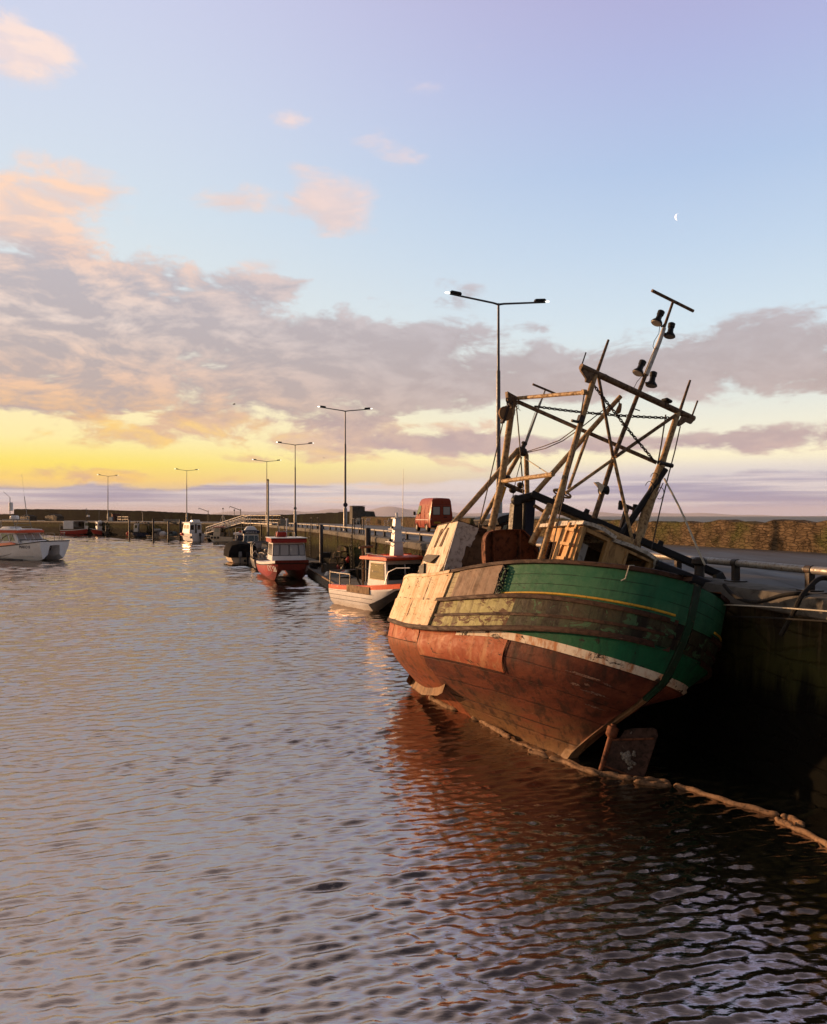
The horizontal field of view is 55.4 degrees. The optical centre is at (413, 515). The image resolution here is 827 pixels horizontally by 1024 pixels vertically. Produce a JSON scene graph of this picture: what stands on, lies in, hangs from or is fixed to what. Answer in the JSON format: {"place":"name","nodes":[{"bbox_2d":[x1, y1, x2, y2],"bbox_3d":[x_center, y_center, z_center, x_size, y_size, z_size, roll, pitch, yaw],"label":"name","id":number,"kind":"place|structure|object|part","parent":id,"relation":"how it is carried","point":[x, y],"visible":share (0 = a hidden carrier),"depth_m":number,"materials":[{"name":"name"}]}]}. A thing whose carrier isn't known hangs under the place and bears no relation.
{"place":"outdoors","nodes":[
{"label":"outdoors","id":0,"kind":"place"},
{"bbox_2d":[112,514,118,520],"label":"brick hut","id":1,"kind":"object","parent":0,"point":[114,516],"visible":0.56,"depth_m":189.32,"materials":[{"name":"brick"}]},
{"bbox_2d":[321,564,336,572],"bbox_3d":[-5.907,3.612,54.703,1.167,0.565,0.564,0,0,-39],"label":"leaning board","id":2,"kind":"object","parent":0,"point":[326,567],"visible":0.95,"depth_m":54.48,"materials":[{"name":"brown wood"}]},
{"bbox_2d":[341,575,353,577],"bbox_3d":[-4.207,3.815,49.500,1.020,0.168,0.360,0,0,0],"label":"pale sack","id":3,"kind":"object","parent":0,"point":[345,576],"visible":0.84,"depth_m":49.37,"materials":[{"name":"grey fabric"}]},
{"bbox_2d":[0,506,771,515],"bbox_3d":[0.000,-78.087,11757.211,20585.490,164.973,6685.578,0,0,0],"label":"hills","id":4,"kind":"structure","parent":0,"point":[387,511],"depth_m":11994.38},
{"bbox_2d":[0,533,826,1023],"bbox_3d":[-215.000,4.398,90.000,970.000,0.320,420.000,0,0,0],"label":"harbour water","id":5,"kind":"structure","parent":0,"point":[238,793],"depth_m":10.61,"materials":[{"name":"blue liquid"}]},
{"bbox_2d":[0,514,13,519],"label":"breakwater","id":6,"kind":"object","parent":5,"relation":"in","point":[4,516],"visible":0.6,"depth_m":237.82,"materials":[{"name":"stone"}]},
{"bbox_2d":[0,480,69,560],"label":"catamaran","id":7,"kind":"object","parent":5,"relation":"on","point":[17,542],"visible":0.98,"depth_m":78.62,"materials":[{"name":"white paint"}]},
{"bbox_2d":[59,508,89,534],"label":"red trawler","id":8,"kind":"object","parent":5,"relation":"on","point":[80,530],"visible":0.83,"depth_m":182.14,"materials":[{"name":"white paint"}]},
{"bbox_2d":[90,520,102,534],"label":"red potter","id":9,"kind":"object","parent":5,"relation":"on","point":[97,530],"visible":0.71,"depth_m":176.87,"materials":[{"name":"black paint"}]},
{"bbox_2d":[102,520,108,535],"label":"dark skiff","id":10,"kind":"object","parent":5,"relation":"on","point":[105,532],"visible":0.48,"depth_m":175.31,"materials":[{"name":"black paint"}]},
{"bbox_2d":[129,519,133,537],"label":"mooring pile","id":11,"kind":"object","parent":5,"relation":"in","point":[131,531],"visible":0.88,"depth_m":157.86,"materials":[{"name":"wood"}]},
{"bbox_2d":[126,513,148,536],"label":"boat","id":12,"kind":"object","parent":5,"relation":"on","point":[137,533],"visible":0.83,"depth_m":163.86,"materials":[{"name":"black paint"}]},
{"bbox_2d":[152,519,157,538],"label":"mooring pile","id":13,"kind":"object","parent":5,"relation":"in","point":[154,532],"visible":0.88,"depth_m":149.85,"materials":[{"name":"wood"}]},
{"bbox_2d":[168,521,172,538],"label":"mooring pile","id":14,"kind":"object","parent":5,"relation":"in","point":[170,532],"visible":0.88,"depth_m":146.85,"materials":[{"name":"wood"}]},
{"bbox_2d":[146,535,210,540],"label":"pontoon","id":15,"kind":"object","parent":5,"relation":"on","point":[177,537],"visible":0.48,"depth_m":149.88,"materials":[{"name":"brown wood"}]},
{"bbox_2d":[159,531,165,535],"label":"float tank","id":16,"kind":"object","parent":15,"relation":"on","point":[162,533],"visible":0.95,"depth_m":151.57,"materials":[{"name":"white paint"}]},
{"bbox_2d":[179,519,181,539],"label":"mooring pile","id":17,"kind":"object","parent":5,"relation":"in","point":[180,528],"visible":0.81,"depth_m":145.84,"materials":[{"name":"wood"}]},
{"bbox_2d":[14,509,349,523],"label":"breakwater wall","id":18,"kind":"structure","parent":5,"relation":"in","point":[101,515],"depth_m":192.75,"materials":[{"name":"stone"}]},
{"bbox_2d":[180,516,204,541],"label":"cabin cruiser","id":19,"kind":"object","parent":5,"relation":"on","point":[192,531],"visible":0.98,"depth_m":135.39,"materials":[{"name":"white paint"}]},
{"bbox_2d":[208,522,234,541],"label":"potting boat","id":20,"kind":"object","parent":5,"relation":"on","point":[218,535],"visible":0.92,"depth_m":132.72,"materials":[{"name":"beige paint"}]},
{"bbox_2d":[233,527,245,540],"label":"white launch","id":21,"kind":"object","parent":5,"relation":"on","point":[239,536],"visible":0.16,"depth_m":95.21,"materials":[{"name":"paint"}]},
{"bbox_2d":[223,540,257,562],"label":"covered launch","id":22,"kind":"object","parent":5,"relation":"on","point":[235,551],"visible":0.8,"depth_m":73.01,"materials":[{"name":"black fabric"}]},
{"bbox_2d":[233,540,266,552],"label":"pontoon","id":23,"kind":"object","parent":5,"relation":"on","point":[264,546],"visible":0.05,"depth_m":97.37,"materials":[{"name":"grey wood"}]},
{"bbox_2d":[242,526,261,552],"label":"blue topped boat","id":24,"kind":"object","parent":5,"relation":"on","point":[250,534],"visible":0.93,"depth_m":90.64,"materials":[{"name":"white paint"}]},
{"bbox_2d":[250,541,268,568],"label":"boat railing","id":25,"kind":"object","parent":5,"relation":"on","point":[254,558],"visible":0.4,"depth_m":65.58,"materials":[{"name":"grey metal"}]},
{"bbox_2d":[267,479,268,548],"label":"mooring pole","id":26,"kind":"object","parent":5,"relation":"in","point":[267,510],"visible":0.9,"depth_m":91.90,"materials":[{"name":"metal"}]},
{"bbox_2d":[256,518,311,579],"bbox_3d":[-9.291,2.400,56.257,3.036,4.440,8.649,0,0,-17],"label":"work catamaran","id":27,"kind":"object","parent":5,"relation":"on","point":[286,554],"visible":0.99,"depth_m":53.55,"materials":[{"name":"red paint"}]},
{"bbox_2d":[294,523,296,536],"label":"mooring pile","id":28,"kind":"object","parent":5,"relation":"in","point":[295,528],"visible":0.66,"depth_m":79.86,"materials":[{"name":"wood"}]},
{"bbox_2d":[319,525,330,563],"bbox_3d":[-7.071,3.044,63.000,0.900,4.712,0.440,0,0,0],"label":"mooring pile","id":29,"kind":"object","parent":5,"relation":"in","point":[322,554],"visible":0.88,"depth_m":62.86,"materials":[{"name":"metal"}]},
{"bbox_2d":[306,557,364,588],"bbox_3d":[-7.594,4.270,61.148,2.735,0.860,46.525,0,0,-15],"label":"pontoon","id":30,"kind":"object","parent":5,"relation":"on","point":[317,575],"visible":0.19,"depth_m":51.16,"materials":[{"name":"grey wood"}]},
{"bbox_2d":[309,562,324,568],"bbox_3d":[-7.234,3.650,58.420,1.296,0.489,1.200,0,0,0],"label":"net heap","id":31,"kind":"object","parent":30,"relation":"on","point":[314,565],"visible":0.94,"depth_m":58.24,"materials":[{"name":"black fabric"}]},
{"bbox_2d":[337,570,349,575],"bbox_3d":[-4.598,3.712,51.500,0.886,0.394,0.576,0,0,0],"label":"white sack","id":32,"kind":"object","parent":30,"relation":"on","point":[346,571],"visible":0.58,"depth_m":51.36,"materials":[{"name":"paint"}]},
{"bbox_2d":[365,528,370,581],"bbox_3d":[-2.424,3.054,47.000,0.915,4.692,0.440,0,0,0],"label":"mooring pile","id":33,"kind":"object","parent":5,"relation":"in","point":[367,537],"visible":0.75,"depth_m":46.86,"materials":[{"name":"wood"}]},
{"bbox_2d":[329,504,422,610],"bbox_3d":[-1.396,1.210,37.240,2.530,6.820,6.606,0,0,-33],"label":"tower workboat","id":34,"kind":"object","parent":5,"relation":"on","point":[380,588],"visible":0.88,"depth_m":36.10,"materials":[{"name":"white paint"}]},
{"bbox_2d":[428,695,457,710],"bbox_3d":[0.663,4.380,18.387,0.157,0.147,1.407,0,0,-25],"label":"floating boom","id":35,"kind":"object","parent":5,"relation":"on","point":[439,702],"visible":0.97,"depth_m":18.26,"materials":[{"name":"beige plastic"}]},
{"bbox_2d":[471,716,510,737],"bbox_3d":[1.639,4.380,16.335,0.187,0.135,1.678,0,0,-22],"label":"floating boom","id":36,"kind":"object","parent":5,"relation":"on","point":[502,733],"visible":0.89,"depth_m":16.11,"materials":[{"name":"beige plastic"}]},
{"bbox_2d":[510,739,545,753],"bbox_3d":[2.170,4.379,14.961,0.060,0.076,1.058,0,0,-31],"label":"floating boom","id":37,"kind":"object","parent":5,"relation":"on","point":[524,745],"visible":0.9,"depth_m":14.96,"materials":[{"name":"beige plastic"}]},
{"bbox_2d":[528,749,548,757],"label":"floating boom","id":38,"kind":"object","parent":5,"relation":"on","point":[539,753],"visible":0.99,"depth_m":14.46,"materials":[{"name":"beige plastic"}]},
{"bbox_2d":[387,289,729,776],"bbox_3d":[3.390,0.129,17.987,4.831,10.653,10.096,23,-12,-20],"label":"fishing boat","id":39,"kind":"object","parent":5,"relation":"on","point":[581,633],"visible":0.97,"depth_m":15.05,"materials":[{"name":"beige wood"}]},
{"bbox_2d":[664,478,705,565],"bbox_3d":[5.381,0.084,15.609,0.099,1.725,1.295,0,0,-18],"label":"mooring rope","id":40,"kind":"object","parent":39,"relation":"attached to","point":[687,525],"visible":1,"depth_m":15.59,"materials":[{"name":"brown fabric"}]},
{"bbox_2d":[724,604,826,611],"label":"mooring rope","id":41,"kind":"object","parent":39,"relation":"attached to","point":[777,607],"visible":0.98,"depth_m":12.35,"materials":[{"name":"fabric"}]},
{"bbox_2d":[729,616,826,621],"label":"mooring rope","id":42,"kind":"object","parent":39,"relation":"attached to","point":[780,618],"visible":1,"depth_m":12.29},
{"bbox_2d":[549,756,598,775],"bbox_3d":[2.813,4.380,13.815,0.145,0.109,1.160,0,0,-34],"label":"floating boom","id":43,"kind":"object","parent":5,"relation":"on","point":[573,765],"visible":1,"depth_m":13.76,"materials":[{"name":"beige plastic"}]},
{"bbox_2d":[568,759,632,780],"bbox_3d":[3.130,4.380,13.537,0.211,0.122,1.355,0,0,-44],"label":"floating boom","id":44,"kind":"object","parent":5,"relation":"on","point":[615,775],"visible":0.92,"depth_m":13.29,"materials":[{"name":"beige wood"}]},
{"bbox_2d":[632,776,670,783],"bbox_3d":[3.934,4.380,13.056,0.623,0.109,0.125,0,0,18],"label":"floating boom","id":45,"kind":"object","parent":5,"relation":"on","point":[651,779],"visible":0.69,"depth_m":13.04,"materials":[{"name":"beige plastic"}]},
{"bbox_2d":[634,779,671,786],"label":"floating boom","id":46,"kind":"object","parent":5,"relation":"on","point":[649,783],"visible":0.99,"depth_m":12.84,"materials":[{"name":"wood"}]},
{"bbox_2d":[674,783,779,815],"bbox_3d":[4.781,4.381,12.160,0.148,0.109,1.707,0,0,-40],"label":"floating boom","id":47,"kind":"object","parent":5,"relation":"on","point":[729,801],"visible":1,"depth_m":12.05,"materials":[{"name":"beige plastic"}]},
{"bbox_2d":[780,813,805,826],"bbox_3d":[5.480,4.380,11.319,0.132,0.109,0.430,0,0,-20],"label":"floating boom","id":48,"kind":"object","parent":5,"relation":"on","point":[795,820],"visible":1,"depth_m":11.31,"materials":[{"name":"beige plastic"}]},
{"bbox_2d":[774,817,826,847],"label":"floating boom","id":49,"kind":"object","parent":5,"relation":"on","point":[806,832],"visible":0.99,"depth_m":10.91,"materials":[{"name":"wood"}]},
{"bbox_2d":[0,521,826,810],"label":"harbour wall","id":50,"kind":"structure","parent":0,"point":[755,703],"depth_m":13.50,"materials":[{"name":"concrete"}]},
{"bbox_2d":[241,515,280,540],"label":"gangway platform","id":51,"kind":"structure","parent":50,"relation":"attached to","point":[261,519],"depth_m":115.35,"materials":[{"name":"metal"}]},
{"bbox_2d":[206,516,249,533],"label":"gangway","id":52,"kind":"object","parent":51,"relation":"attached to","point":[229,527],"visible":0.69,"depth_m":133.79,"materials":[{"name":"white paint"}]},
{"bbox_2d":[280,519,288,530],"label":"notice sign","id":53,"kind":"object","parent":50,"relation":"on","point":[282,522],"visible":0.88,"depth_m":89.92,"materials":[{"name":"grey metal"}]},
{"bbox_2d":[308,518,318,556],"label":"quay ladder","id":54,"kind":"object","parent":50,"relation":"attached to","point":[309,538],"visible":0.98,"depth_m":76.11,"materials":[{"name":"grey metal"}]},
{"bbox_2d":[349,518,363,572],"bbox_3d":[-3.974,2.025,54.812,0.811,3.750,1.520,0,0,-14],"label":"quay ladder","id":55,"kind":"object","parent":50,"relation":"attached to","point":[351,550],"visible":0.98,"depth_m":54.50,"materials":[{"name":"metal"}]},
{"bbox_2d":[258,521,826,591],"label":"mooring rail","id":56,"kind":"object","parent":50,"relation":"on","point":[810,572],"visible":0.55,"depth_m":14.98,"materials":[{"name":"metal"}]},
{"bbox_2d":[779,576,826,636],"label":"mooring rope","id":57,"kind":"object","parent":56,"relation":"hanging from","point":[809,587],"visible":0.96,"depth_m":12.22,"materials":[{"name":"black fabric"}]},
{"bbox_2d":[691,557,711,580],"bbox_3d":[5.551,1.035,15.300,0.360,0.470,0.360,0,0,0],"label":"quay bollard","id":58,"kind":"object","parent":50,"relation":"on","point":[697,562],"visible":0.62,"depth_m":15.21,"materials":[{"name":"metal"}]},
{"bbox_2d":[722,583,826,603],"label":"mooring rope","id":59,"kind":"object","parent":50,"relation":"attached to","point":[760,601],"visible":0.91,"depth_m":12.91,"materials":[{"name":"black fabric"}]},
{"bbox_2d":[0,520,826,591],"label":"quay road","id":60,"kind":"structure","parent":0,"point":[776,578],"depth_m":24.36,"materials":[{"name":"grey concrete"}]},
{"bbox_2d":[20,515,36,520],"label":"creel stack","id":61,"kind":"object","parent":60,"relation":"on","point":[32,518],"visible":0.86,"depth_m":204.80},
{"bbox_2d":[45,514,63,520],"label":"creel stack","id":62,"kind":"object","parent":60,"relation":"on","point":[54,517],"visible":0.96,"depth_m":200.63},
{"bbox_2d":[97,474,117,520],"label":"street lamp","id":63,"kind":"object","parent":60,"relation":"on","point":[107,503],"visible":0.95,"depth_m":183.54,"materials":[{"name":"grey metal"}]},
{"bbox_2d":[163,519,178,521],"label":"fish boxes","id":64,"kind":"object","parent":60,"relation":"on","point":[171,520],"visible":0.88,"depth_m":157.85,"materials":[{"name":"beige paint"}]},
{"bbox_2d":[176,468,198,521],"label":"street lamp","id":65,"kind":"object","parent":60,"relation":"on","point":[186,492],"visible":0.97,"depth_m":160.92,"materials":[{"name":"grey metal"}]},
{"bbox_2d":[252,459,279,522],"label":"street lamp","id":66,"kind":"object","parent":60,"relation":"on","point":[266,483],"visible":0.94,"depth_m":133.92,"materials":[{"name":"grey metal"}]},
{"bbox_2d":[278,441,311,522],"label":"street lamp","id":67,"kind":"object","parent":60,"relation":"on","point":[295,508],"visible":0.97,"depth_m":102.53,"materials":[{"name":"grey metal"}]},
{"bbox_2d":[317,406,371,529],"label":"street lamp","id":68,"kind":"object","parent":60,"relation":"on","point":[345,504],"visible":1,"depth_m":69.42,"materials":[{"name":"grey metal"}]},
{"bbox_2d":[350,506,375,523],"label":"concrete lookout","id":69,"kind":"object","parent":60,"relation":"on","point":[357,512],"visible":0.69,"depth_m":120.17,"materials":[{"name":"grey concrete"}]},
{"bbox_2d":[384,518,391,525],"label":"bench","id":70,"kind":"object","parent":60,"relation":"on","point":[389,520],"visible":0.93,"depth_m":95.06,"materials":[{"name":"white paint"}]},
{"bbox_2d":[413,498,452,531],"bbox_3d":[1.564,-0.100,64.290,2.520,2.730,4.910,0,0,-16],"label":"van","id":71,"kind":"object","parent":60,"relation":"on","point":[433,512],"visible":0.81,"depth_m":62.13,"materials":[{"name":"paint"}]},
{"bbox_3d":[1.816,-0.065,61.890,0.800,1.600,0.036,0,0,-16],"label":"rear door","id":72,"kind":"part","parent":71,"relation":"part of","materials":[{"name":"paint"}]},
{"bbox_3d":[2.625,-0.065,62.118,0.800,1.600,0.036,0,0,-16],"label":"rear door","id":73,"kind":"part","parent":71,"relation":"part of","materials":[{"name":"paint"}]},
{"bbox_2d":[445,290,549,512],"bbox_3d":[3.708,-4.189,34.400,4.958,10.918,0.340,0,0,-17],"label":"street lamp","id":74,"kind":"object","parent":60,"relation":"on","point":[498,406],"visible":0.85,"depth_m":34.34,"materials":[{"name":"grey metal"}]},
{"bbox_2d":[361,516,826,552],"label":"sea wall","id":75,"kind":"structure","parent":60,"relation":"on","point":[793,535],"depth_m":31.18,"materials":[{"name":"stone"}]},
{"bbox_2d":[0,0,826,515],"label":"sky","id":76,"kind":"structure","parent":0,"point":[271,209],"materials":[{"name":"blue"}]},
{"bbox_2d":[377,516,826,521],"bbox_3d":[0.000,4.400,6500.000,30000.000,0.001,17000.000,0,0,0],"label":"sea","id":77,"kind":"structure","parent":0,"point":[742,518],"depth_m":1354.36,"materials":[{"name":"liquid"}]},
{"bbox_3d":[-5.081,2.817,57.602,0.584,0.436,0.833,0,0,-9],"label":"lobster pot","id":78,"kind":"object","parent":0,"visible":0},
{"bbox_2d":[337,545,347,551],"bbox_3d":[-5.210,2.387,57.502,0.584,0.436,0.833,0,0,-22],"label":"lobster pot","id":79,"kind":"object","parent":78,"relation":"on","point":[339,547],"visible":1,"depth_m":57.39,"materials":[{"name":"brown wood"}]}
]}

